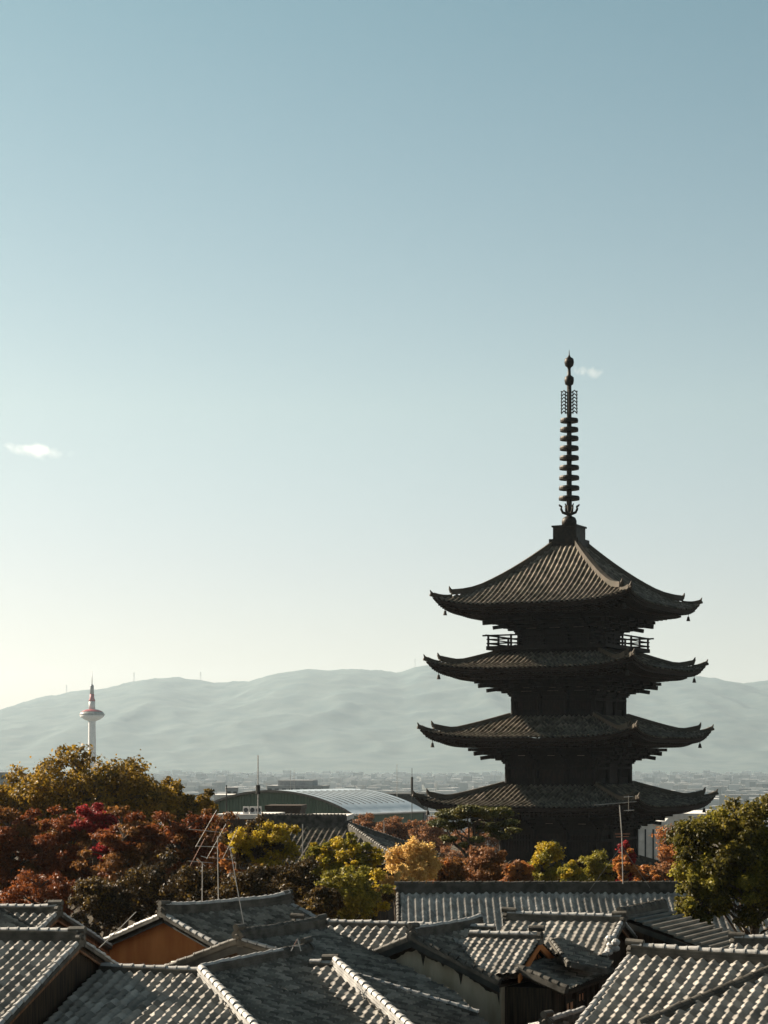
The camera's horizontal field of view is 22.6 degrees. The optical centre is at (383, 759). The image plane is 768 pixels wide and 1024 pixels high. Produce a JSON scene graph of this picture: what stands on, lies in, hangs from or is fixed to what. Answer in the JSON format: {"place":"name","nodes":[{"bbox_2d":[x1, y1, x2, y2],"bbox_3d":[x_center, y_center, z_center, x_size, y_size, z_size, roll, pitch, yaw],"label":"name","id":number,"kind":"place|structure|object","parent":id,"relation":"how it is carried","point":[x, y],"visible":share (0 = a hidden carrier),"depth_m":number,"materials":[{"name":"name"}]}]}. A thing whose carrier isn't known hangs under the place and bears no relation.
{"place":"outdoors","nodes":[
{"label":"outdoors","id":0,"kind":"place"},
{"bbox_2d":[61,684,104,781],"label":"observation tower","id":1,"kind":"structure","parent":0,"point":[91,715],"depth_m":1996.35,"materials":[{"name":"white paint"}]},
{"bbox_2d":[0,665,767,773],"bbox_3d":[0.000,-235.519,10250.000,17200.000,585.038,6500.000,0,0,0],"label":"mountains","id":2,"kind":"structure","parent":0,"point":[332,721],"depth_m":8658.13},
{"bbox_2d":[0,0,767,709],"label":"sky","id":3,"kind":"structure","parent":0,"point":[295,296],"materials":[{"name":"blue"}]},
{"bbox_2d":[15,774,753,936],"bbox_3d":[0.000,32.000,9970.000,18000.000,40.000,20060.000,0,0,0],"label":"ground","id":4,"kind":"structure","parent":0,"point":[90,918],"depth_m":281.34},
{"bbox_2d":[0,772,8,786],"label":"office building","id":5,"kind":"structure","parent":4,"relation":"on","point":[3,777],"depth_m":800.28,"materials":[{"name":"grey concrete"}]},
{"bbox_2d":[0,906,35,927],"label":"townhouse","id":6,"kind":"structure","parent":4,"relation":"on","point":[8,918],"depth_m":50.83,"materials":[{"name":"tile"}]},
{"bbox_2d":[0,806,69,903],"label":"maple tree","id":7,"kind":"object","parent":4,"relation":"on","point":[17,836],"visible":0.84,"depth_m":95.38,"materials":[{"name":"red plant"}]},
{"bbox_2d":[0,761,70,859],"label":"evergreen tree","id":8,"kind":"object","parent":4,"relation":"on","point":[10,797],"visible":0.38,"depth_m":126.73,"materials":[{"name":"green plant"}]},
{"bbox_2d":[0,866,77,915],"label":"understorey tree","id":9,"kind":"object","parent":4,"relation":"on","point":[55,887],"visible":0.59,"depth_m":81.49,"materials":[{"name":"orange plant"}]},
{"bbox_2d":[0,900,112,954],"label":"townhouse","id":10,"kind":"structure","parent":4,"relation":"on","point":[51,914],"depth_m":53.16,"materials":[{"name":"tile"}]},
{"bbox_2d":[0,926,119,1023],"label":"townhouse","id":11,"kind":"structure","parent":4,"relation":"on","point":[45,973],"depth_m":43.44,"materials":[{"name":"tile"}]},
{"bbox_2d":[99,912,135,947],"bbox_3d":[-7.201,4.585,52.000,0.028,0.643,4.028,0,0,6],"label":"overhead wire","id":12,"kind":"object","parent":11,"relation":"attached to","point":[117,930],"visible":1,"depth_m":51.86,"materials":[{"name":"grey metal"}]},
{"bbox_2d":[23,804,113,916],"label":"maple tree","id":13,"kind":"object","parent":4,"relation":"on","point":[62,835],"visible":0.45,"depth_m":99.17,"materials":[{"name":"red plant"}]},
{"bbox_2d":[18,742,167,922],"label":"evergreen tree","id":14,"kind":"object","parent":4,"relation":"on","point":[82,786],"visible":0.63,"depth_m":124.99,"materials":[{"name":"green plant"}]},
{"bbox_2d":[69,802,118,929],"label":"maple tree","id":15,"kind":"object","parent":4,"relation":"on","point":[90,824],"visible":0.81,"depth_m":98.27,"materials":[{"name":"red plant"}]},
{"bbox_2d":[89,828,113,934],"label":"maple tree","id":16,"kind":"object","parent":4,"relation":"on","point":[99,848],"visible":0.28,"depth_m":94.80,"materials":[{"name":"red plant"}]},
{"bbox_2d":[65,876,138,937],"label":"understorey tree","id":17,"kind":"object","parent":4,"relation":"on","point":[96,899],"visible":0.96,"depth_m":79.53,"materials":[{"name":"green plant"}]},
{"bbox_2d":[69,802,171,928],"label":"maple tree","id":18,"kind":"object","parent":4,"relation":"on","point":[140,833],"visible":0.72,"depth_m":92.45,"materials":[{"name":"red plant"}]},
{"bbox_2d":[95,765,186,921],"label":"evergreen tree","id":19,"kind":"object","parent":4,"relation":"on","point":[171,805],"visible":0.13,"depth_m":129.39,"materials":[{"name":"green plant"}]},
{"bbox_2d":[111,848,179,922],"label":"understorey tree","id":20,"kind":"object","parent":4,"relation":"on","point":[148,881],"visible":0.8,"depth_m":81.52,"materials":[{"name":"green plant"}]},
{"bbox_2d":[133,810,219,879],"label":"maple tree","id":21,"kind":"object","parent":4,"relation":"on","point":[183,835],"visible":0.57,"depth_m":97.54,"materials":[{"name":"red plant"}]},
{"bbox_2d":[157,776,219,846],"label":"evergreen tree","id":22,"kind":"object","parent":4,"relation":"on","point":[197,805],"visible":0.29,"depth_m":133.33,"materials":[{"name":"green plant"}]},
{"bbox_2d":[159,860,235,901],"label":"understorey tree","id":23,"kind":"object","parent":4,"relation":"on","point":[187,886],"visible":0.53,"depth_m":79.53,"materials":[{"name":"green plant"}]},
{"bbox_2d":[43,936,367,1023],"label":"townhouse","id":24,"kind":"structure","parent":4,"relation":"on","point":[284,985],"depth_m":43.65,"materials":[{"name":"tile"}]},
{"bbox_2d":[104,889,315,964],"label":"townhouse","id":25,"kind":"structure","parent":4,"relation":"on","point":[169,931],"depth_m":56.74,"materials":[{"name":"tile"}]},
{"bbox_2d":[191,856,231,900],"bbox_3d":[-5.182,3.732,57.592,1.226,1.760,0.599,0,0,-42],"label":"tv aerial","id":26,"kind":"object","parent":25,"relation":"attached to","point":[202,870],"visible":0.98,"depth_m":57.49,"materials":[{"name":"grey metal"}]},
{"bbox_2d":[190,810,237,898],"bbox_3d":[-5.176,3.071,58.501,1.518,3.121,0.616,0,0,0],"label":"tv aerial","id":27,"kind":"object","parent":25,"relation":"on","point":[213,846],"visible":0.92,"depth_m":58.49,"materials":[{"name":"grey metal"}]},
{"bbox_2d":[227,846,243,923],"bbox_3d":[-4.482,3.791,56.927,0.480,2.518,0.591,0,0,39],"label":"tv aerial","id":28,"kind":"object","parent":25,"relation":"on","point":[236,882],"visible":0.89,"depth_m":56.99,"materials":[{"name":"grey metal"}]},
{"bbox_2d":[188,808,241,900],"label":"maple tree","id":29,"kind":"object","parent":4,"relation":"on","point":[213,860],"visible":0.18,"depth_m":107.62,"materials":[{"name":"red plant"}]},
{"bbox_2d":[213,794,232,800],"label":"office building","id":30,"kind":"structure","parent":4,"relation":"on","point":[217,796],"depth_m":520.00,"materials":[{"name":"white concrete"}]},
{"bbox_2d":[226,785,226,829],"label":"mast","id":31,"kind":"object","parent":4,"relation":"on","point":[226,802],"visible":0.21,"depth_m":149.96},
{"bbox_2d":[218,836,244,874],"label":"yellow tree","id":32,"kind":"object","parent":4,"relation":"on","point":[226,864],"visible":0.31,"depth_m":93.77,"materials":[{"name":"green plant"}]},
{"bbox_2d":[225,787,237,793],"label":"office building","id":33,"kind":"structure","parent":4,"relation":"on","point":[232,790],"depth_m":639.96,"materials":[{"name":"grey concrete"}]},
{"bbox_2d":[205,863,280,899],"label":"understorey tree","id":34,"kind":"object","parent":4,"relation":"on","point":[254,881],"visible":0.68,"depth_m":77.50,"materials":[{"name":"green plant"}]},
{"bbox_2d":[216,812,284,871],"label":"flat roofed house","id":35,"kind":"structure","parent":4,"relation":"on","point":[240,822],"depth_m":208.02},
{"bbox_2d":[243,806,248,813],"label":"air conditioner","id":36,"kind":"object","parent":35,"relation":"on","point":[245,809],"visible":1,"depth_m":209.30,"materials":[{"name":"white paint"}]},
{"bbox_2d":[250,806,254,813],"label":"air conditioner","id":37,"kind":"object","parent":35,"relation":"on","point":[252,809],"visible":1,"depth_m":209.30,"materials":[{"name":"white paint"}]},
{"bbox_2d":[256,755,259,825],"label":"mast","id":38,"kind":"object","parent":4,"relation":"on","point":[257,789],"visible":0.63,"depth_m":164.97,"materials":[{"name":"grey metal"}]},
{"bbox_2d":[218,812,300,875],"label":"yellow tree","id":39,"kind":"object","parent":4,"relation":"on","point":[267,839],"visible":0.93,"depth_m":91.53,"materials":[{"name":"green plant"}]},
{"bbox_2d":[265,804,306,813],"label":"rooftop room","id":40,"kind":"object","parent":4,"relation":"on","point":[293,808],"visible":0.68,"depth_m":224.97,"materials":[{"name":"grey concrete"}]},
{"bbox_2d":[267,780,329,789],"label":"office building","id":41,"kind":"structure","parent":4,"relation":"on","point":[297,784],"depth_m":852.73,"materials":[{"name":"grey concrete"}]},
{"bbox_2d":[271,855,330,903],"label":"understorey tree","id":42,"kind":"object","parent":4,"relation":"on","point":[300,869],"visible":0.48,"depth_m":79.49,"materials":[{"name":"green plant"}]},
{"bbox_2d":[302,824,302,855],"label":"mast","id":43,"kind":"object","parent":4,"relation":"on","point":[302,839],"visible":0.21,"depth_m":127.97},
{"bbox_2d":[213,789,426,835],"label":"assembly hall","id":44,"kind":"structure","parent":4,"relation":"on","point":[380,806],"depth_m":294.36,"materials":[{"name":"grey metal"}]},
{"bbox_2d":[295,885,344,918],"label":"understorey tree","id":45,"kind":"object","parent":4,"relation":"on","point":[320,899],"visible":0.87,"depth_m":75.55,"materials":[{"name":"green plant"}]},
{"bbox_2d":[164,913,479,1015],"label":"townhouse","id":46,"kind":"structure","parent":4,"relation":"on","point":[358,958],"depth_m":49.56,"materials":[{"name":"tile"}]},
{"bbox_2d":[301,838,349,879],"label":"yellow tree","id":47,"kind":"object","parent":4,"relation":"on","point":[325,856],"visible":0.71,"depth_m":89.74,"materials":[{"name":"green plant"}]},
{"bbox_2d":[313,813,353,822],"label":"flat roofed house","id":48,"kind":"structure","parent":4,"relation":"on","point":[350,817],"depth_m":207.29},
{"bbox_2d":[241,813,437,920],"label":"temple hall","id":49,"kind":"structure","parent":4,"relation":"on","point":[321,828],"depth_m":131.64,"materials":[{"name":"tile"}]},
{"bbox_2d":[314,865,395,919],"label":"understorey tree","id":50,"kind":"object","parent":4,"relation":"on","point":[358,895],"visible":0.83,"depth_m":77.46,"materials":[{"name":"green plant"}]},
{"bbox_2d":[330,832,384,880],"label":"yellow tree","id":51,"kind":"object","parent":4,"relation":"on","point":[372,857],"visible":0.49,"depth_m":91.71,"materials":[{"name":"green plant"}]},
{"bbox_2d":[353,812,386,830],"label":"tree","id":52,"kind":"object","parent":4,"relation":"on","point":[366,819],"visible":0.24,"depth_m":229.16,"materials":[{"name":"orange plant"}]},
{"bbox_2d":[355,868,395,920],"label":"yellow tree","id":53,"kind":"object","parent":4,"relation":"on","point":[384,904],"visible":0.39,"depth_m":83.80,"materials":[{"name":"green plant"}]},
{"bbox_2d":[0,770,767,832],"bbox_3d":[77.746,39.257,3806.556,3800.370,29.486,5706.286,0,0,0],"label":"distant city","id":54,"kind":"object","parent":4,"relation":"on","point":[755,785],"visible":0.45,"depth_m":3940.22},
{"bbox_2d":[290,913,496,949],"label":"townhouse","id":55,"kind":"structure","parent":4,"relation":"on","point":[370,934],"depth_m":54.26,"materials":[{"name":"tile"}]},
{"bbox_2d":[377,862,413,919],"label":"ginkgo tree","id":56,"kind":"object","parent":4,"relation":"on","point":[402,873],"visible":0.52,"depth_m":91.89,"materials":[{"name":"yellow plant"}]},
{"bbox_2d":[307,954,487,1023],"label":"townhouse","id":57,"kind":"structure","parent":4,"relation":"on","point":[372,1001],"depth_m":46.21,"materials":[{"name":"tile"}]},
{"bbox_2d":[373,815,421,841],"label":"bare tree","id":58,"kind":"object","parent":4,"relation":"on","point":[396,826],"visible":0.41,"depth_m":224.09,"materials":[{"name":"brown plant"}]},
{"bbox_2d":[385,792,427,831],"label":"hall","id":59,"kind":"structure","parent":4,"relation":"on","point":[406,796],"depth_m":419.96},
{"bbox_2d":[411,777,412,795],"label":"mast","id":60,"kind":"object","parent":4,"relation":"on","point":[411,785],"visible":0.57,"depth_m":249.87,"materials":[{"name":"grey metal"}]},
{"bbox_2d":[383,835,442,880],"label":"ginkgo tree","id":61,"kind":"object","parent":4,"relation":"on","point":[424,864],"visible":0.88,"depth_m":94.60,"materials":[{"name":"yellow plant"}]},
{"bbox_2d":[408,816,452,859],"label":"bare tree","id":62,"kind":"object","parent":4,"relation":"on","point":[431,834],"visible":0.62,"depth_m":219.09,"materials":[{"name":"brown plant"}]},
{"bbox_2d":[430,853,471,881],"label":"garden tree","id":63,"kind":"object","parent":4,"relation":"on","point":[452,869],"visible":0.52,"depth_m":99.58,"materials":[{"name":"orange plant"}]},
{"bbox_2d":[438,827,498,860],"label":"bare tree","id":64,"kind":"object","parent":4,"relation":"on","point":[493,840],"visible":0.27,"depth_m":209.44,"materials":[{"name":"brown plant"}]},
{"bbox_2d":[427,804,522,857],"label":"pine tree","id":65,"kind":"object","parent":4,"relation":"on","point":[459,813],"visible":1,"depth_m":111.62,"materials":[{"name":"green plant"}]},
{"bbox_2d":[462,844,507,881],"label":"garden tree","id":66,"kind":"object","parent":4,"relation":"on","point":[482,865],"visible":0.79,"depth_m":101.55,"materials":[{"name":"orange plant"}]},
{"bbox_2d":[372,913,613,1023],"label":"townhouse","id":67,"kind":"structure","parent":4,"relation":"on","point":[510,977],"depth_m":50.80,"materials":[{"name":"tile"}]},
{"bbox_2d":[499,859,534,881],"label":"garden tree","id":68,"kind":"object","parent":4,"relation":"on","point":[516,870],"visible":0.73,"depth_m":98.66,"materials":[{"name":"orange plant"}]},
{"bbox_2d":[527,840,565,880],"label":"garden tree","id":69,"kind":"object","parent":4,"relation":"on","point":[543,857],"visible":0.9,"depth_m":100.61,"materials":[{"name":"yellow plant"}]},
{"bbox_2d":[528,1006,585,1023],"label":"lean to","id":70,"kind":"object","parent":4,"relation":"on","point":[565,1017],"visible":0.74,"depth_m":42.99,"materials":[{"name":"tile"}]},
{"bbox_2d":[412,351,718,881],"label":"pagoda","id":71,"kind":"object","parent":4,"relation":"on","point":[568,604],"visible":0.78,"depth_m":165.66,"materials":[{"name":"wood"}]},
{"bbox_2d":[499,907,637,995],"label":"townhouse","id":72,"kind":"structure","parent":4,"relation":"on","point":[605,935],"depth_m":54.56,"materials":[{"name":"tile"}]},
{"bbox_2d":[557,860,586,881],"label":"garden tree","id":73,"kind":"object","parent":4,"relation":"on","point":[571,870],"visible":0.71,"depth_m":97.71,"materials":[{"name":"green plant"}]},
{"bbox_2d":[394,880,767,935],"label":"temple hall","id":74,"kind":"structure","parent":4,"relation":"on","point":[429,901],"depth_m":71.55,"materials":[{"name":"tile"}]},
{"bbox_2d":[589,796,649,890],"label":"tv aerial","id":75,"kind":"object","parent":74,"relation":"on","point":[621,836],"visible":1,"depth_m":70.49,"materials":[{"name":"metal"}]},
{"bbox_2d":[575,848,617,881],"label":"garden tree","id":76,"kind":"object","parent":4,"relation":"on","point":[596,864],"visible":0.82,"depth_m":102.45,"materials":[{"name":"green plant"}]},
{"bbox_2d":[612,840,643,881],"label":"garden tree","id":77,"kind":"object","parent":4,"relation":"on","point":[630,870],"visible":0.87,"depth_m":99.86,"materials":[{"name":"orange plant"}]},
{"bbox_2d":[620,864,677,881],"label":"garden tree","id":78,"kind":"object","parent":4,"relation":"on","point":[654,874],"visible":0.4,"depth_m":103.83,"materials":[{"name":"orange plant"}]},
{"bbox_2d":[638,818,667,861],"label":"white house","id":79,"kind":"structure","parent":4,"relation":"on","point":[647,845],"depth_m":234.98,"materials":[{"name":"white paint"}]},
{"bbox_2d":[652,829,653,858],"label":"window","id":80,"kind":"structure","parent":79,"relation":"in","point":[652,829],"depth_m":234.79,"materials":[{"name":"black glass"}]},
{"bbox_2d":[575,938,767,1023],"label":"townhouse","id":81,"kind":"structure","parent":4,"relation":"on","point":[652,983],"depth_m":41.45,"materials":[{"name":"tile"}]},
{"bbox_2d":[616,899,730,952],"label":"townhouse","id":82,"kind":"structure","parent":4,"relation":"on","point":[654,921],"depth_m":56.29,"materials":[{"name":"tile"}]},
{"bbox_2d":[651,823,697,880],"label":"garden tree","id":83,"kind":"object","parent":4,"relation":"on","point":[667,854],"visible":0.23,"depth_m":107.79,"materials":[{"name":"orange plant"}]},
{"bbox_2d":[665,811,706,831],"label":"white house","id":84,"kind":"structure","parent":4,"relation":"on","point":[675,817],"depth_m":261.97,"materials":[{"name":"white paint"}]},
{"bbox_2d":[672,873,724,924],"bbox_3d":[10.298,8.003,62.999,1.773,8.620,1.917,0,0,0],"label":"broadleaf tree","id":85,"kind":"object","parent":4,"relation":"on","point":[691,904],"visible":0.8,"depth_m":62.61,"materials":[{"name":"green plant"}]},
{"bbox_2d":[659,793,767,934],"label":"broadleaf tree","id":86,"kind":"object","parent":4,"relation":"on","point":[733,864],"visible":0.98,"depth_m":62.98,"materials":[{"name":"green plant"}]},
{"bbox_2d":[728,931,767,950],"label":"townhouse","id":87,"kind":"structure","parent":4,"relation":"on","point":[742,940],"depth_m":49.72,"materials":[{"name":"tile"}]}
]}

